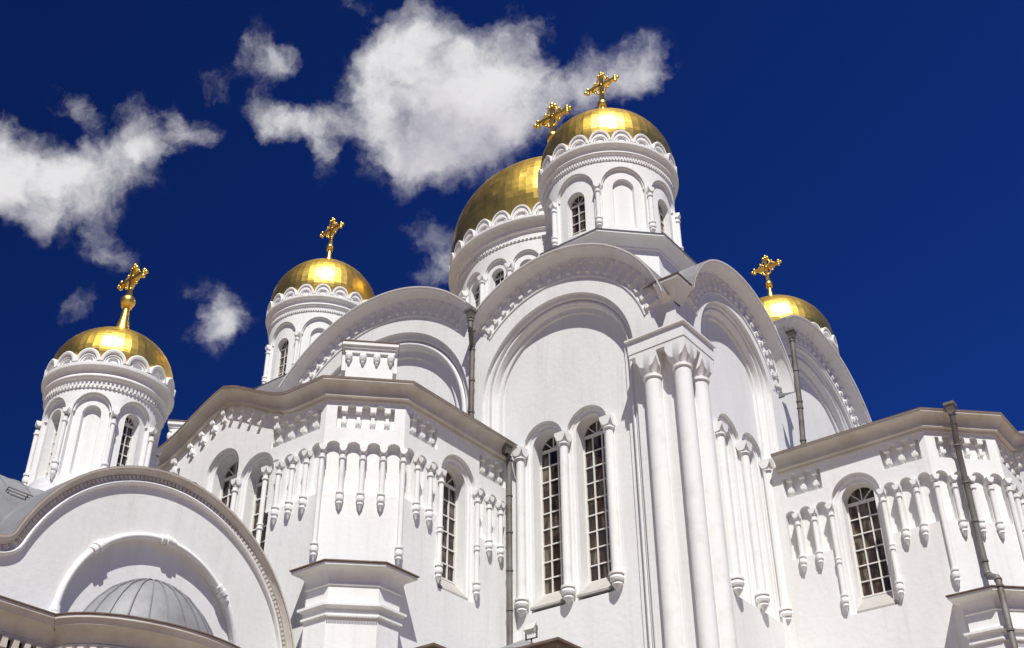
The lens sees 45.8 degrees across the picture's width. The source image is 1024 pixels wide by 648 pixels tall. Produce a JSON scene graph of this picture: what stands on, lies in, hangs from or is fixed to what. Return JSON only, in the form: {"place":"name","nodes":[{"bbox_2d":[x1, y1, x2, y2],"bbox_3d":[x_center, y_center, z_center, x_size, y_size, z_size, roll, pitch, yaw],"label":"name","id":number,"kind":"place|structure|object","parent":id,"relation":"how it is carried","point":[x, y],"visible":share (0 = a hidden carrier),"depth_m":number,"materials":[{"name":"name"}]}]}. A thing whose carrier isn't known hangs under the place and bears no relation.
{"place":"outdoors","nodes":[
{"label":"outdoors","id":0,"kind":"place"},
{"bbox_2d":[0,72,1023,647],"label":"cathedral","id":1,"kind":"structure","parent":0,"point":[586,400],"depth_m":27.86,"materials":[{"name":"white paint"}]},
{"bbox_2d":[523,622,537,643],"bbox_3d":[0.404,6.501,25.380,0.296,0.503,0.230,-23,-40,30],"label":"floodlight","id":2,"kind":"object","parent":1,"relation":"on","point":[530,628],"visible":0.94,"depth_m":25.38,"materials":[{"name":"grey metal"}]},
{"bbox_2d":[530,435,565,611],"bbox_3d":[0.914,4.604,28.984,0.900,4.590,0.500,-23,-40,30],"label":"window","id":3,"kind":"structure","parent":1,"relation":"in","point":[552,554],"depth_m":29.10,"materials":[{"name":"white"}]},
{"bbox_2d":[577,419,613,598],"bbox_3d":[1.948,4.163,28.332,0.900,4.590,0.500,-23,-40,30],"label":"window","id":4,"kind":"structure","parent":1,"relation":"in","point":[599,561],"depth_m":28.46,"materials":[{"name":"white"}]},
{"bbox_2d":[0,0,1023,481],"label":"sky","id":5,"kind":"structure","parent":0,"point":[873,150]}
]}

